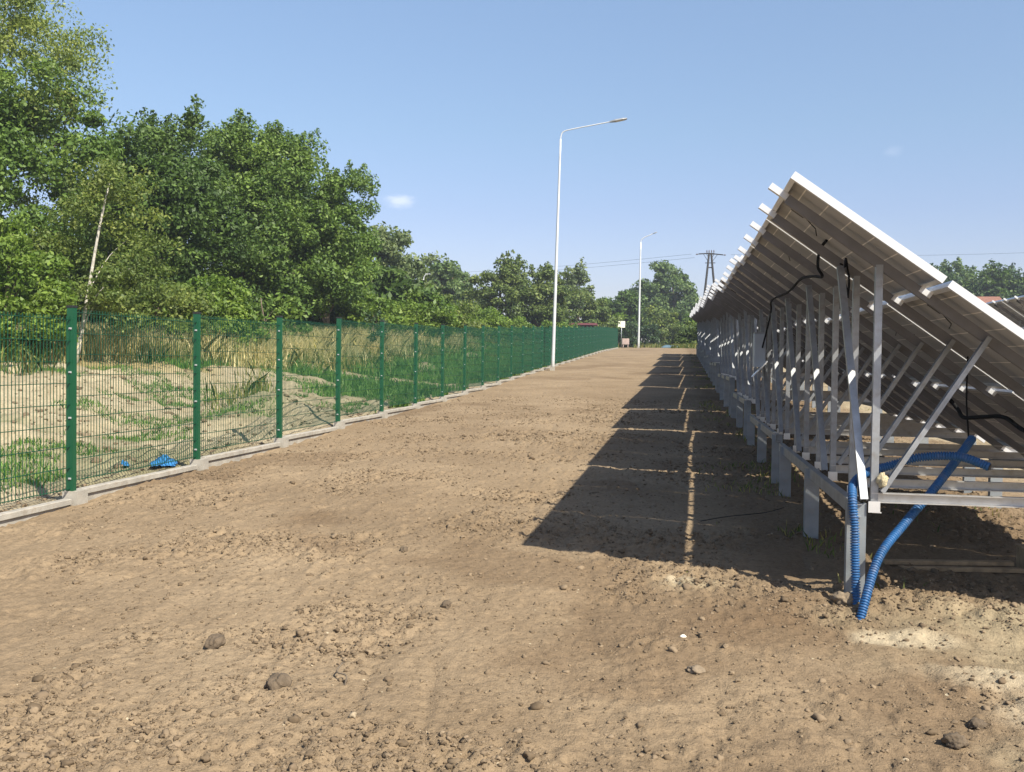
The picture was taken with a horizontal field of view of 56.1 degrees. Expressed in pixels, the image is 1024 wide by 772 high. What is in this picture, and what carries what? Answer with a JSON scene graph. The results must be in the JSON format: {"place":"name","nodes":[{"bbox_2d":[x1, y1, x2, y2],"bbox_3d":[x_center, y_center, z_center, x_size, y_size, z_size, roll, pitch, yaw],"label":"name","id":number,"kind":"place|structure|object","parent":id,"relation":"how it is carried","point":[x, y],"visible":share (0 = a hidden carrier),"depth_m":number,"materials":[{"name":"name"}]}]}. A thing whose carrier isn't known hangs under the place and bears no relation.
{"place":"outdoors","nodes":[
{"label":"outdoors","id":0,"kind":"place"},
{"bbox_2d":[0,347,1023,771],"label":"ground","id":1,"kind":"structure","parent":0,"point":[618,375],"depth_m":6.15,"materials":[{"name":"soil"}]},
{"bbox_2d":[0,212,79,361],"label":"bush","id":2,"kind":"object","parent":1,"relation":"on","point":[50,295],"visible":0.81,"depth_m":22.04,"materials":[{"name":"green plant"}]},
{"bbox_2d":[0,0,117,223],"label":"birch tree","id":3,"kind":"object","parent":1,"relation":"on","point":[9,41],"visible":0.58,"depth_m":29.82,"materials":[{"name":"green plant"}]},
{"bbox_2d":[0,55,125,297],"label":"broadleaf tree","id":4,"kind":"object","parent":1,"relation":"on","point":[30,159],"visible":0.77,"depth_m":27.95,"materials":[{"name":"green plant"}]},
{"bbox_2d":[3,229,160,326],"bbox_3d":[-16.735,-3.683,36.490,8.256,4.834,4.206,1,2,17],"label":"thicket","id":5,"kind":"object","parent":1,"relation":"on","point":[92,320],"visible":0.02,"depth_m":35.08,"materials":[{"name":"green plant"}]},
{"bbox_2d":[14,155,190,363],"bbox_3d":[-10.232,-3.023,23.897,5.125,5.294,2.989,1,2,10],"label":"birch tree","id":6,"kind":"object","parent":1,"relation":"on","point":[120,270],"visible":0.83,"depth_m":23.57,"materials":[{"name":"green plant"}]},
{"bbox_2d":[36,109,219,326],"bbox_3d":[-13.452,-5.221,33.682,6.161,8.289,4.979,0,2,-19],"label":"broadleaf tree","id":7,"kind":"object","parent":1,"relation":"on","point":[169,170],"visible":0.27,"depth_m":32.78,"materials":[{"name":"green plant"}]},
{"bbox_2d":[99,275,219,340],"bbox_3d":[-9.761,-1.879,27.200,3.321,2.510,2.523,1,2,10],"label":"bush","id":8,"kind":"object","parent":1,"relation":"on","point":[191,303],"visible":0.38,"depth_m":26.73,"materials":[{"name":"green plant"}]},
{"bbox_2d":[149,454,177,465],"bbox_3d":[-4.471,0.942,12.322,0.345,0.138,0.476,0,2,-19],"label":"plastic sheet","id":9,"kind":"object","parent":1,"relation":"on","point":[161,460],"visible":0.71,"depth_m":12.23,"materials":[{"name":"blue plastic"}]},
{"bbox_2d":[68,94,273,321],"bbox_3d":[-12.433,-5.976,35.349,8.020,9.593,6.542,1,2,10],"label":"oak tree","id":10,"kind":"object","parent":1,"relation":"on","point":[212,205],"visible":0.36,"depth_m":34.25,"materials":[{"name":"green plant"}]},
{"bbox_2d":[158,274,270,348],"bbox_3d":[-9.251,-2.100,29.400,3.750,2.685,2.987,1,2,10],"label":"bush","id":11,"kind":"object","parent":1,"relation":"on","point":[225,287],"visible":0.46,"depth_m":29.07,"materials":[{"name":"green plant"}]},
{"bbox_2d":[204,633,225,648],"bbox_3d":[-1.599,1.378,5.159,0.113,0.078,0.097,0,2,-33],"label":"soil clod","id":12,"kind":"object","parent":1,"relation":"on","point":[215,641],"visible":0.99,"depth_m":5.14,"materials":[{"name":"brown soil"}]},
{"bbox_2d":[1,360,437,491],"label":"weedy tufts","id":13,"kind":"object","parent":1,"relation":"on","point":[46,468],"visible":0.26,"depth_m":16.80,"materials":[{"name":"green plant"}]},
{"bbox_2d":[187,108,302,302],"bbox_3d":[-11.139,-6.373,39.481,5.554,9.901,4.856,1,2,10],"label":"broadleaf tree","id":14,"kind":"object","parent":1,"relation":"on","point":[237,150],"visible":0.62,"depth_m":38.42,"materials":[{"name":"green plant"}]},
{"bbox_2d":[13,319,496,374],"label":"dry grass","id":15,"kind":"structure","parent":1,"relation":"on","point":[330,344],"depth_m":27.50,"materials":[{"name":"beige plant"}]},
{"bbox_2d":[225,292,313,338],"bbox_3d":[-9.060,-2.335,35.013,3.072,2.414,3.400,-1,2,-40],"label":"bush","id":16,"kind":"object","parent":1,"relation":"on","point":[288,310],"visible":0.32,"depth_m":34.88,"materials":[{"name":"green plant"}]},
{"bbox_2d":[193,157,349,324],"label":"broadleaf tree","id":17,"kind":"object","parent":1,"relation":"on","point":[306,197],"visible":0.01,"depth_m":44.54,"materials":[{"name":"green plant"}]},
{"bbox_2d":[1,329,546,409],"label":"mixed meadow grass","id":18,"kind":"structure","parent":1,"relation":"on","point":[59,354],"depth_m":23.83,"materials":[{"name":"green plant"}]},
{"bbox_2d":[210,119,343,322],"bbox_3d":[-9.642,-6.378,40.405,5.420,9.784,5.648,1,2,10],"label":"broadleaf tree","id":19,"kind":"object","parent":1,"relation":"on","point":[302,158],"visible":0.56,"depth_m":39.57,"materials":[{"name":"green plant"}]},
{"bbox_2d":[266,672,291,690],"bbox_3d":[-1.104,1.413,4.544,0.121,0.105,0.130,0,2,-18],"label":"soil clod","id":20,"kind":"object","parent":1,"relation":"on","point":[276,681],"visible":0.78,"depth_m":4.51,"materials":[{"name":"brown soil"}]},
{"bbox_2d":[0,305,617,526],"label":"fence","id":21,"kind":"object","parent":1,"relation":"on","point":[571,342],"visible":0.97,"depth_m":13.39,"materials":[{"name":"green metal"}]},
{"bbox_2d":[289,159,385,330],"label":"broadleaf tree","id":22,"kind":"object","parent":1,"relation":"on","point":[342,251],"visible":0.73,"depth_m":41.74,"materials":[{"name":"green plant"}]},
{"bbox_2d":[289,279,390,327],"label":"thicket","id":23,"kind":"object","parent":1,"relation":"on","point":[370,284],"depth_m":48.74,"materials":[{"name":"green plant"}]},
{"bbox_2d":[336,662,346,684],"bbox_3d":[-0.825,1.394,4.647,0.043,0.067,0.167,0,2,-19],"label":"twig","id":24,"kind":"object","parent":1,"relation":"on","point":[342,673],"visible":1,"depth_m":4.64,"materials":[{"name":"beige wood"}]},
{"bbox_2d":[100,336,616,412],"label":"green grass","id":25,"kind":"structure","parent":1,"relation":"on","point":[434,390],"depth_m":28.93,"materials":[{"name":"green plant"}]},
{"bbox_2d":[306,284,417,335],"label":"willow shrub","id":26,"kind":"object","parent":1,"relation":"on","point":[372,302],"visible":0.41,"depth_m":44.95,"materials":[{"name":"green plant"}]},
{"bbox_2d":[363,310,387,341],"bbox_3d":[-5.183,-1.837,36.969,1.028,2.166,1.086,1,2,10],"label":"sapling","id":27,"kind":"object","parent":1,"relation":"on","point":[373,320],"visible":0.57,"depth_m":36.88,"materials":[{"name":"green plant"}]},
{"bbox_2d":[357,221,441,290],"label":"tree","id":28,"kind":"object","parent":1,"relation":"on","point":[389,253],"visible":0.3,"depth_m":64.00,"materials":[{"name":"green plant"}]},
{"bbox_2d":[399,546,407,551],"bbox_3d":[-0.839,1.267,7.435,0.066,0.050,0.065,1,2,9],"label":"soil clod","id":29,"kind":"object","parent":1,"relation":"on","point":[405,548],"visible":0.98,"depth_m":7.42,"materials":[{"name":"brown soil"}]},
{"bbox_2d":[369,263,453,338],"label":"thicket","id":30,"kind":"object","parent":1,"relation":"on","point":[391,281],"visible":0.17,"depth_m":50.01,"materials":[{"name":"green plant"}]},
{"bbox_2d":[386,289,462,338],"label":"willow shrub","id":31,"kind":"object","parent":1,"relation":"on","point":[413,307],"visible":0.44,"depth_m":48.58,"materials":[{"name":"green plant"}]},
{"bbox_2d":[399,250,473,303],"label":"willow tree","id":32,"kind":"object","parent":1,"relation":"on","point":[430,259],"visible":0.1,"depth_m":93.71,"materials":[{"name":"green plant"}]},
{"bbox_2d":[440,600,451,608],"bbox_3d":[-0.408,1.355,5.935,0.068,0.066,0.087,1,2,13],"label":"soil clod","id":33,"kind":"object","parent":1,"relation":"on","point":[446,604],"visible":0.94,"depth_m":5.91,"materials":[{"name":"brown soil"}]},
{"bbox_2d":[422,258,475,306],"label":"willow tree","id":34,"kind":"object","parent":1,"relation":"on","point":[455,283],"visible":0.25,"depth_m":91.35,"materials":[{"name":"green plant"}]},
{"bbox_2d":[430,288,490,336],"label":"willow shrub","id":35,"kind":"object","parent":1,"relation":"on","point":[468,308],"visible":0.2,"depth_m":54.85,"materials":[{"name":"green plant"}]},
{"bbox_2d":[453,305,512,340],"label":"willow shrub","id":36,"kind":"object","parent":1,"relation":"on","point":[488,316],"visible":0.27,"depth_m":60.41,"materials":[{"name":"green plant"}]},
{"bbox_2d":[471,311,525,337],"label":"willow shrub","id":37,"kind":"object","parent":1,"relation":"on","point":[516,322],"visible":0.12,"depth_m":67.86,"materials":[{"name":"green plant"}]},
{"bbox_2d":[460,249,544,323],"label":"broadleaf tree","id":38,"kind":"object","parent":1,"relation":"on","point":[508,280],"visible":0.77,"depth_m":78.19,"materials":[{"name":"green plant"}]},
{"bbox_2d":[0,358,1023,771],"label":"loose soil crumbs","id":39,"kind":"object","parent":1,"relation":"on","point":[174,746],"visible":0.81,"depth_m":5.55,"materials":[{"name":"brown soil"}]},
{"bbox_2d":[491,318,577,342],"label":"bush","id":40,"kind":"object","parent":1,"relation":"on","point":[529,325],"visible":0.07,"depth_m":72.09,"materials":[{"name":"green plant"}]},
{"bbox_2d":[509,262,575,334],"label":"broadleaf tree","id":41,"kind":"object","parent":1,"relation":"on","point":[545,289],"visible":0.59,"depth_m":79.69,"materials":[{"name":"green plant"}]},
{"bbox_2d":[530,319,579,326],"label":"bush","id":42,"kind":"object","parent":1,"relation":"on","point":[574,324],"visible":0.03,"depth_m":86.12,"materials":[{"name":"green plant"}]},
{"bbox_2d":[542,257,595,310],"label":"broadleaf tree","id":43,"kind":"object","parent":1,"relation":"on","point":[580,278],"visible":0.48,"depth_m":95.42,"materials":[{"name":"green plant"}]},
{"bbox_2d":[569,323,597,326],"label":"shed","id":44,"kind":"structure","parent":1,"relation":"on","point":[588,324],"depth_m":87.32,"materials":[{"name":"red"}]},
{"bbox_2d":[550,118,626,370],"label":"street lamp","id":45,"kind":"object","parent":1,"relation":"on","point":[552,367],"visible":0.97,"depth_m":41.63,"materials":[{"name":"metal"}]},
{"bbox_2d":[560,286,622,328],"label":"broadleaf tree","id":46,"kind":"object","parent":1,"relation":"on","point":[591,311],"visible":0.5,"depth_m":91.78,"materials":[{"name":"green plant"}]},
{"bbox_2d":[575,296,626,322],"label":"broadleaf tree","id":47,"kind":"object","parent":1,"relation":"on","point":[606,299],"visible":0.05,"depth_m":111.76,"materials":[{"name":"green plant"}]},
{"bbox_2d":[618,321,624,347],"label":"sign","id":48,"kind":"object","parent":1,"relation":"on","point":[622,323],"visible":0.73,"depth_m":96.93,"materials":[{"name":"metal"}]},
{"bbox_2d":[612,312,631,345],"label":"bush","id":49,"kind":"object","parent":1,"relation":"on","point":[620,315],"visible":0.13,"depth_m":102.19,"materials":[{"name":"green plant"}]},
{"bbox_2d":[622,339,628,346],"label":"board","id":50,"kind":"object","parent":1,"relation":"on","point":[625,341],"visible":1,"depth_m":98.35,"materials":[{"name":"white"}]},
{"bbox_2d":[608,289,650,326],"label":"oak tree","id":51,"kind":"object","parent":1,"relation":"on","point":[626,301],"visible":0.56,"depth_m":109.90,"materials":[{"name":"green plant"}]},
{"bbox_2d":[618,321,660,347],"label":"hedge","id":52,"kind":"object","parent":1,"relation":"on","point":[630,332],"visible":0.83,"depth_m":99.68,"materials":[{"name":"green plant"}]},
{"bbox_2d":[637,232,656,347],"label":"street lamp","id":53,"kind":"object","parent":1,"relation":"on","point":[638,343],"visible":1,"depth_m":95.99,"materials":[{"name":"metal"}]},
{"bbox_2d":[618,343,696,348],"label":"verge","id":54,"kind":"structure","parent":1,"relation":"on","point":[680,345],"depth_m":98.07,"materials":[{"name":"green plant"}]},
{"bbox_2d":[629,259,700,340],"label":"willow tree","id":55,"kind":"object","parent":1,"relation":"on","point":[661,293],"visible":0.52,"depth_m":128.45,"materials":[{"name":"green plant"}]},
{"bbox_2d":[642,304,695,342],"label":"bush","id":56,"kind":"object","parent":1,"relation":"on","point":[667,318],"visible":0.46,"depth_m":105.96,"materials":[{"name":"green plant"}]},
{"bbox_2d":[658,322,697,344],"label":"hedge","id":57,"kind":"object","parent":1,"relation":"on","point":[686,331],"visible":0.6,"depth_m":100.57,"materials":[{"name":"green plant"}]},
{"bbox_2d":[678,313,696,341],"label":"bush","id":58,"kind":"object","parent":1,"relation":"on","point":[687,317],"visible":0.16,"depth_m":107.09,"materials":[{"name":"green plant"}]},
{"bbox_2d":[689,313,698,356],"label":"solar table","id":59,"kind":"object","parent":1,"relation":"on","point":[697,346],"visible":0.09,"depth_m":63.29,"materials":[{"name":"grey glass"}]},
{"bbox_2d":[690,310,701,359],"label":"solar table","id":60,"kind":"object","parent":1,"relation":"on","point":[699,331],"visible":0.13,"depth_m":57.28,"materials":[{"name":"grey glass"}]},
{"bbox_2d":[686,665,705,673],"bbox_3d":[0.929,1.435,4.858,0.075,0.050,0.101,0,2,-30],"label":"stone","id":61,"kind":"object","parent":1,"relation":"on","point":[695,669],"visible":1,"depth_m":4.84,"materials":[{"name":"beige stone"}]},
{"bbox_2d":[696,250,724,295],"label":"power pole","id":62,"kind":"object","parent":1,"relation":"on","point":[708,267],"visible":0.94,"depth_m":109.36,"materials":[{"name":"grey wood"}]},
{"bbox_2d":[691,307,749,365],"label":"solar table","id":63,"kind":"object","parent":1,"relation":"on","point":[702,353],"visible":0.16,"depth_m":48.99,"materials":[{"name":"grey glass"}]},
{"bbox_2d":[693,303,749,373],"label":"solar table","id":64,"kind":"object","parent":1,"relation":"on","point":[707,358],"visible":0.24,"depth_m":40.64,"materials":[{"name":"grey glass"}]},
{"bbox_2d":[696,296,772,390],"bbox_3d":[7.712,-0.746,32.485,2.893,4.067,8.275,1,2,10],"label":"solar table","id":65,"kind":"object","parent":1,"relation":"on","point":[714,367],"visible":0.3,"depth_m":32.58,"materials":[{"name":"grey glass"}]},
{"bbox_2d":[700,507,783,521],"bbox_3d":[2.162,1.194,8.934,1.064,0.057,0.027,0,2,-31],"label":"cable","id":66,"kind":"object","parent":1,"relation":"on","point":[743,514],"visible":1,"depth_m":8.91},
{"bbox_2d":[700,284,830,414],"bbox_3d":[6.269,-0.235,24.306,2.893,4.067,8.275,1,2,10],"label":"solar table","id":67,"kind":"object","parent":1,"relation":"on","point":[725,381],"visible":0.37,"depth_m":24.00,"materials":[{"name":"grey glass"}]},
{"bbox_2d":[708,277,881,439],"bbox_3d":[5.113,0.225,17.756,2.893,4.068,4.965,1,2,10],"label":"solar table","id":68,"kind":"object","parent":1,"relation":"on","point":[745,394],"visible":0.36,"depth_m":17.88,"materials":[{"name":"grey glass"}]},
{"bbox_2d":[830,591,853,605],"bbox_3d":[2.060,1.323,5.928,0.174,0.115,0.127,1,2,-2],"label":"stone","id":69,"kind":"object","parent":1,"relation":"on","point":[842,598],"visible":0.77,"depth_m":5.89,"materials":[{"name":"stone"}]},
{"bbox_2d":[684,353,1011,590],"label":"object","id":70,"kind":"object","parent":1,"relation":"on","point":[798,528],"visible":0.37,"depth_m":10.65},
{"bbox_2d":[716,255,984,492],"bbox_3d":[4.245,0.542,12.833,2.893,4.067,4.965,1,2,10],"label":"solar table","id":71,"kind":"object","parent":1,"relation":"on","point":[751,294],"visible":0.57,"depth_m":12.28,"materials":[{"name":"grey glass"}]},
{"bbox_2d":[751,332,767,376],"bbox_3d":[3.285,-0.414,12.758,0.199,0.594,0.380,1,2,10],"label":"junction cabinet","id":72,"kind":"object","parent":71,"relation":"attached to","point":[759,356],"visible":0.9,"depth_m":12.69,"materials":[{"name":"metal"}]},
{"bbox_2d":[734,171,1023,594],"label":"solar table","id":73,"kind":"object","parent":1,"relation":"on","point":[922,338],"visible":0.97,"depth_m":6.84,"materials":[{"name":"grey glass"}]},
{"bbox_2d":[762,239,827,347],"bbox_3d":[2.736,-0.760,9.708,0.088,0.681,6.108,1,2,11],"label":"cable","id":74,"kind":"object","parent":73,"relation":"hanging from","point":[810,276],"visible":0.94,"depth_m":8.18,"materials":[{"name":"black rubber"}]},
{"bbox_2d":[844,258,849,297],"bbox_3d":[2.304,-0.753,6.631,0.035,0.279,0.201,2,2,28],"label":"cable","id":75,"kind":"object","parent":73,"relation":"hanging from","point":[846,267],"visible":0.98,"depth_m":6.70,"materials":[{"name":"black rubber"}]},
{"bbox_2d":[876,472,888,487],"bbox_3d":[2.295,0.585,5.952,0.074,0.104,0.067,2,2,32],"label":"foam wad","id":76,"kind":"object","parent":73,"relation":"attached to","point":[882,479],"visible":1,"depth_m":5.93,"materials":[{"name":"beige plastic"}]},
{"bbox_2d":[856,435,975,619],"bbox_3d":[2.547,0.920,6.051,1.278,1.180,0.117,0,2,-35],"label":"corrugated hose","id":77,"kind":"object","parent":73,"relation":"attached to","point":[900,528],"visible":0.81,"depth_m":5.97,"materials":[{"name":"blue plastic"}]},
{"bbox_2d":[848,451,991,604],"bbox_3d":[2.497,0.941,6.060,0.859,1.062,0.435,1,2,-7],"label":"corrugated hose","id":78,"kind":"object","parent":73,"relation":"attached to","point":[884,467],"visible":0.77,"depth_m":5.94,"materials":[{"name":"blue plastic"}]},
{"bbox_2d":[966,356,968,435],"bbox_3d":[3.087,0.106,6.496,0.022,0.614,0.170,1,2,21],"label":"cable","id":79,"kind":"object","parent":73,"relation":"hanging from","point":[967,401],"visible":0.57,"depth_m":6.55,"materials":[{"name":"black rubber"}]},
{"bbox_2d":[949,398,1023,432],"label":"cable","id":80,"kind":"object","parent":73,"relation":"hanging from","point":[989,416],"visible":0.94,"depth_m":7.44,"materials":[{"name":"black rubber"}]},
{"bbox_2d":[905,263,962,294],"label":"broadleaf tree","id":81,"kind":"object","parent":1,"relation":"on","point":[950,278],"visible":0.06,"depth_m":113.58,"materials":[{"name":"green plant"}]},
{"bbox_2d":[883,559,1013,565],"bbox_3d":[3.223,1.306,7.102,0.900,0.030,0.070,-1,1,8],"label":"plank","id":82,"kind":"object","parent":1,"relation":"on","point":[949,562],"visible":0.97,"depth_m":7.08,"materials":[{"name":"brown wood"}]},
{"bbox_2d":[941,732,969,749],"bbox_3d":[1.854,1.485,4.017,0.110,0.074,0.103,0,2,-27],"label":"soil clod","id":83,"kind":"object","parent":1,"relation":"on","point":[957,740],"visible":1,"depth_m":3.99,"materials":[{"name":"brown soil"}]},
{"bbox_2d":[938,256,977,289],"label":"broadleaf tree","id":84,"kind":"object","parent":1,"relation":"on","point":[957,265],"visible":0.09,"depth_m":115.30,"materials":[{"name":"green plant"}]},
{"bbox_2d":[898,565,1023,572],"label":"plank","id":85,"kind":"object","parent":1,"relation":"on","point":[983,569],"visible":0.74,"depth_m":6.94,"materials":[{"name":"brown wood"}]},
{"bbox_2d":[953,260,981,286],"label":"broadleaf tree","id":86,"kind":"object","parent":1,"relation":"on","point":[973,269],"visible":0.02,"depth_m":118.77,"materials":[{"name":"green plant"}]},
{"bbox_2d":[967,717,987,728],"bbox_3d":[2.059,1.500,4.245,0.089,0.060,0.074,1,2,4],"label":"soil clod","id":87,"kind":"object","parent":1,"relation":"on","point":[974,723],"visible":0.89,"depth_m":4.22,"materials":[{"name":"brown soil"}]},
{"bbox_2d":[962,260,1012,299],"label":"broadleaf tree","id":88,"kind":"object","parent":1,"relation":"on","point":[988,282],"visible":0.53,"depth_m":111.79,"materials":[{"name":"green plant"}]},
{"bbox_2d":[977,297,1001,302],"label":"house","id":89,"kind":"structure","parent":1,"relation":"on","point":[986,299],"depth_m":109.27,"materials":[{"name":"red tile"}]},
{"bbox_2d":[980,262,1023,297],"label":"broadleaf tree","id":90,"kind":"object","parent":1,"relation":"on","point":[1011,268],"visible":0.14,"depth_m":112.84,"materials":[{"name":"green plant"}]},
{"bbox_2d":[986,295,1023,328],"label":"solar table","id":91,"kind":"object","parent":1,"relation":"on","point":[1012,309],"visible":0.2,"depth_m":24.17,"materials":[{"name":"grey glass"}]},
{"bbox_2d":[1005,273,1023,296],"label":"broadleaf tree","id":92,"kind":"object","parent":1,"relation":"on","point":[1017,292],"visible":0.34,"depth_m":111.78,"materials":[{"name":"green plant"}]},
{"bbox_2d":[0,0,1023,342],"label":"sky","id":93,"kind":"structure","parent":0,"point":[909,114],"materials":[{"name":"blue"}]},
{"bbox_2d":[1015,543,1023,568],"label":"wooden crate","id":94,"kind":"object","parent":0,"point":[1019,555],"visible":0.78,"depth_m":7.06,"materials":[{"name":"brown wood"}]}
]}

